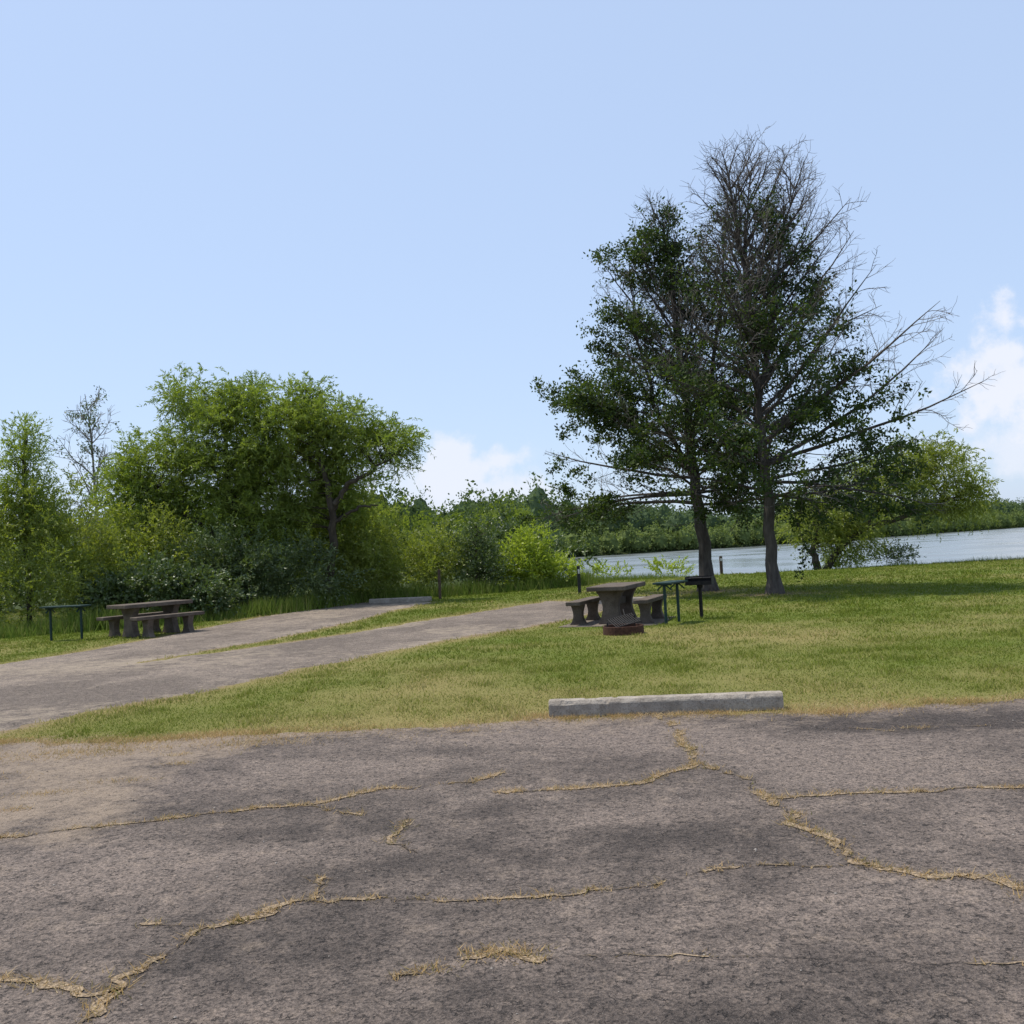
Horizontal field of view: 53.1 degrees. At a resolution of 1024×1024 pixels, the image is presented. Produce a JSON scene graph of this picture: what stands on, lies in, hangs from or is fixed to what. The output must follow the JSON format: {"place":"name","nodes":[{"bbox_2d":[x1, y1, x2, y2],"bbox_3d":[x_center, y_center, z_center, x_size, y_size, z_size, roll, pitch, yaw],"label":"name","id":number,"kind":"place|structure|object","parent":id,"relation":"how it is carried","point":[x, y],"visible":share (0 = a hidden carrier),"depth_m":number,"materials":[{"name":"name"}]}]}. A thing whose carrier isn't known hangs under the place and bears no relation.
{"place":"outdoors","nodes":[
{"label":"outdoors","id":0,"kind":"place"},
{"bbox_2d":[0,602,429,682],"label":"driveway","id":1,"kind":"structure","parent":0,"point":[258,629],"depth_m":20.67,"materials":[{"name":"grey asphalt"}]},
{"bbox_2d":[369,596,431,603],"bbox_3d":[-3.505,2.762,32.132,2.010,0.154,0.188,-3,-2,11],"label":"wheel stop","id":2,"kind":"object","parent":1,"relation":"on","point":[403,599],"visible":1,"depth_m":32.04,"materials":[{"name":"concrete"}]},
{"bbox_2d":[0,601,602,730],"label":"driveway","id":3,"kind":"structure","parent":0,"point":[42,698],"depth_m":15.47,"materials":[{"name":"grey asphalt"}]},
{"bbox_2d":[0,555,1022,638],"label":"tall grass","id":4,"kind":"structure","parent":0,"point":[90,622],"depth_m":30.98,"materials":[{"name":"green plant"}]},
{"bbox_2d":[0,526,1023,745],"bbox_3d":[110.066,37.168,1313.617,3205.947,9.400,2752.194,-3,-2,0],"label":"ground","id":5,"kind":"structure","parent":0,"point":[719,680],"depth_m":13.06,"materials":[{"name":"green plant"}]},
{"bbox_2d":[0,411,75,625],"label":"willow tree","id":6,"kind":"object","parent":5,"relation":"on","point":[25,448],"visible":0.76,"depth_m":27.86,"materials":[{"name":"green plant"}]},
{"bbox_2d":[0,450,122,626],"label":"willow shrub","id":7,"kind":"object","parent":5,"relation":"on","point":[28,568],"visible":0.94,"depth_m":27.29,"materials":[{"name":"green plant"}]},
{"bbox_2d":[39,604,90,640],"bbox_3d":[-10.081,2.533,23.146,1.100,0.832,0.360,-3,-2,14],"label":"utility table","id":8,"kind":"object","parent":5,"relation":"on","point":[51,608],"visible":0.94,"depth_m":23.05,"materials":[{"name":"green paint"}]},
{"bbox_2d":[47,385,144,581],"bbox_3d":[-15.143,-0.542,37.682,4.099,8.372,4.142,-3,-2,0],"label":"bare tree","id":9,"kind":"object","parent":5,"relation":"on","point":[90,432],"visible":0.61,"depth_m":37.90,"materials":[{"name":"grey plant"}]},
{"bbox_2d":[32,493,211,618],"bbox_3d":[-11.123,1.277,30.159,4.613,3.808,5.864,-3,-2,0],"label":"willow shrub","id":10,"kind":"object","parent":5,"relation":"on","point":[138,546],"visible":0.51,"depth_m":29.97,"materials":[{"name":"green plant"}]},
{"bbox_2d":[96,600,204,637],"bbox_3d":[-8.264,2.438,23.447,1.660,0.732,1.750,-4,-2,37],"label":"picnic table","id":11,"kind":"object","parent":5,"relation":"on","point":[169,614],"visible":1,"depth_m":23.27,"materials":[{"name":"concrete"}]},
{"bbox_2d":[65,547,254,619],"bbox_3d":[-9.682,2.034,28.218,5.117,2.162,2.966,-3,-2,-13],"label":"blackberry bush","id":12,"kind":"object","parent":5,"relation":"on","point":[173,582],"visible":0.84,"depth_m":27.80,"materials":[{"name":"green plant"}]},
{"bbox_2d":[76,361,435,609],"bbox_3d":[-8.091,-0.851,33.285,11.536,8.243,5.972,-3,-2,0],"label":"willow tree","id":13,"kind":"object","parent":5,"relation":"on","point":[257,469],"visible":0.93,"depth_m":32.43,"materials":[{"name":"green plant"}]},
{"bbox_2d":[0,475,521,584],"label":"background woods","id":14,"kind":"object","parent":5,"relation":"on","point":[464,509],"visible":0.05,"depth_m":93.29,"materials":[{"name":"green plant"}]},
{"bbox_2d":[156,511,375,608],"bbox_3d":[-7.443,1.528,31.254,6.609,3.185,3.438,-2,-2,-19],"label":"dark shrub","id":15,"kind":"object","parent":5,"relation":"on","point":[280,570],"visible":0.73,"depth_m":30.83,"materials":[{"name":"green plant"}]},
{"bbox_2d":[0,492,545,594],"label":"lakeside thicket","id":16,"kind":"object","parent":5,"relation":"on","point":[423,523],"visible":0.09,"depth_m":69.88,"materials":[{"name":"green plant"}]},
{"bbox_2d":[0,497,600,613],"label":"understory shrub","id":17,"kind":"object","parent":5,"relation":"on","point":[509,524],"visible":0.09,"depth_m":41.29,"materials":[{"name":"green plant"}]},
{"bbox_2d":[284,485,427,601],"bbox_3d":[-5.341,1.111,34.576,5.017,4.011,4.339,-3,-2,0],"label":"willow shrub","id":18,"kind":"object","parent":5,"relation":"on","point":[359,554],"visible":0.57,"depth_m":34.20,"materials":[{"name":"green plant"}]},
{"bbox_2d":[386,517,472,592],"bbox_3d":[-2.852,1.617,36.216,2.835,2.839,3.667,-4,-2,16],"label":"willow shrub","id":19,"kind":"object","parent":5,"relation":"on","point":[428,553],"visible":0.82,"depth_m":36.04,"materials":[{"name":"green plant"}]},
{"bbox_2d":[437,569,441,598],"bbox_3d":[-2.358,2.399,33.343,0.090,1.068,0.063,-3,-2,-1],"label":"marker post","id":20,"kind":"object","parent":5,"relation":"on","point":[439,584],"visible":0.77,"depth_m":33.31,"materials":[{"name":"grey metal"}]},
{"bbox_2d":[445,504,526,590],"bbox_3d":[-1.264,1.314,36.635,2.987,3.375,2.532,-5,-2,39],"label":"shrub","id":21,"kind":"object","parent":5,"relation":"on","point":[477,563],"visible":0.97,"depth_m":36.51,"materials":[{"name":"green plant"}]},
{"bbox_2d":[0,695,1023,1023],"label":"parking lot","id":22,"kind":"structure","parent":5,"relation":"on","point":[92,906],"depth_m":4.99,"materials":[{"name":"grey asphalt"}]},
{"bbox_2d":[0,715,1023,1023],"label":"pavement crack","id":23,"kind":"object","parent":22,"relation":"on","point":[270,913],"visible":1,"depth_m":4.65,"materials":[{"name":"soil"}]},
{"bbox_2d":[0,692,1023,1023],"bbox_3d":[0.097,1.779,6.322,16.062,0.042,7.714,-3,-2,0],"label":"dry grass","id":24,"kind":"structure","parent":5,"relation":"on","point":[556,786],"depth_m":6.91,"materials":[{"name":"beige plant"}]},
{"bbox_2d":[480,518,587,586],"bbox_3d":[0.786,1.540,37.796,4.315,2.786,2.598,-2,-2,-28],"label":"bright shrub","id":25,"kind":"object","parent":5,"relation":"on","point":[546,565],"visible":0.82,"depth_m":37.31,"materials":[{"name":"green plant"}]},
{"bbox_2d":[577,566,580,593],"bbox_3d":[2.086,2.162,31.840,0.095,0.978,0.072,-3,-2,-3],"label":"marker post","id":26,"kind":"object","parent":5,"relation":"on","point":[578,579],"visible":0.79,"depth_m":31.81,"materials":[{"name":"grey metal"}]},
{"bbox_2d":[558,581,673,627],"bbox_3d":[2.077,1.802,20.098,1.900,0.768,1.900,-4,-2,20],"label":"picnic table","id":27,"kind":"object","parent":5,"relation":"on","point":[616,598],"visible":0.93,"depth_m":19.68,"materials":[{"name":"concrete"}]},
{"bbox_2d":[599,597,642,603],"bbox_3d":[2.771,2.229,25.836,1.616,0.154,0.187,-4,-2,22],"label":"wheel stop","id":28,"kind":"object","parent":5,"relation":"on","point":[634,598],"visible":0.14,"depth_m":25.63,"materials":[{"name":"concrete"}]},
{"bbox_2d":[603,609,643,635],"bbox_3d":[1.909,1.900,17.549,0.717,0.412,0.699,-2,-2,-38],"label":"fire ring","id":29,"kind":"object","parent":5,"relation":"on","point":[626,629],"visible":0.97,"depth_m":17.37,"materials":[{"name":"metal"}]},
{"bbox_2d":[588,554,695,577],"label":"bright shrub","id":30,"kind":"object","parent":5,"relation":"on","point":[655,562],"visible":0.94,"depth_m":43.51,"materials":[{"name":"green plant"}]},
{"bbox_2d":[265,472,1023,541],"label":"woods","id":31,"kind":"object","parent":5,"relation":"on","point":[665,514],"visible":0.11,"depth_m":186.62,"materials":[{"name":"green plant"}]},
{"bbox_2d":[548,691,783,717],"bbox_3d":[1.399,1.761,9.404,2.120,0.154,0.187,-3,-2,5],"label":"wheel stop","id":32,"kind":"object","parent":5,"relation":"on","point":[733,701],"visible":1,"depth_m":9.33,"materials":[{"name":"concrete"}]},
{"bbox_2d":[652,580,687,624],"bbox_3d":[2.994,1.717,19.198,0.360,0.832,0.850,-4,-2,32],"label":"utility table","id":33,"kind":"object","parent":5,"relation":"on","point":[664,584],"visible":0.95,"depth_m":18.99,"materials":[{"name":"green paint"}]},
{"bbox_2d":[512,188,840,591],"bbox_3d":[4.526,-3.626,29.559,9.458,12.052,8.519,-3,-2,0],"label":"oak tree","id":34,"kind":"object","parent":5,"relation":"on","point":[599,408],"visible":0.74,"depth_m":29.48,"materials":[{"name":"green plant"}]},
{"bbox_2d":[685,575,713,618],"bbox_3d":[3.649,1.686,19.873,0.508,0.870,0.547,-4,-2,18],"label":"charcoal grill","id":35,"kind":"object","parent":5,"relation":"on","point":[699,581],"visible":0.97,"depth_m":19.91,"materials":[{"name":"metal"}]},
{"bbox_2d":[719,556,722,574],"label":"marker post","id":36,"kind":"object","parent":5,"relation":"on","point":[721,564],"visible":0.81,"depth_m":43.19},
{"bbox_2d":[545,506,1023,556],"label":"shore treeline","id":37,"kind":"object","parent":5,"relation":"on","point":[627,540],"visible":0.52,"depth_m":184.57,"materials":[{"name":"green plant"}]},
{"bbox_2d":[595,126,1003,594],"bbox_3d":[6.969,-3.964,26.809,9.423,12.272,8.385,-3,-2,0],"label":"oak tree","id":38,"kind":"object","parent":5,"relation":"on","point":[739,453],"visible":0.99,"depth_m":26.11,"materials":[{"name":"green plant"}]},
{"bbox_2d":[817,534,875,567],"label":"bright shrub","id":39,"kind":"object","parent":5,"relation":"on","point":[849,560],"visible":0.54,"depth_m":43.09,"materials":[{"name":"green plant"}]},
{"bbox_2d":[762,428,1011,568],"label":"willow tree","id":40,"kind":"object","parent":5,"relation":"on","point":[830,539],"visible":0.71,"depth_m":42.48,"materials":[{"name":"green plant"}]},
{"bbox_2d":[856,535,924,564],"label":"dark shrub","id":41,"kind":"object","parent":5,"relation":"on","point":[894,557],"visible":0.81,"depth_m":43.63,"materials":[{"name":"green plant"}]},
{"bbox_2d":[0,0,1023,524],"label":"sky","id":42,"kind":"structure","parent":0,"point":[402,202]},
{"bbox_2d":[559,527,1023,578],"bbox_3d":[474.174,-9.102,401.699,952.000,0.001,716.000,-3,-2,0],"label":"lake water","id":43,"kind":"structure","parent":0,"point":[990,544],"depth_m":102.88,"materials":[{"name":"blue liquid"}]}
]}

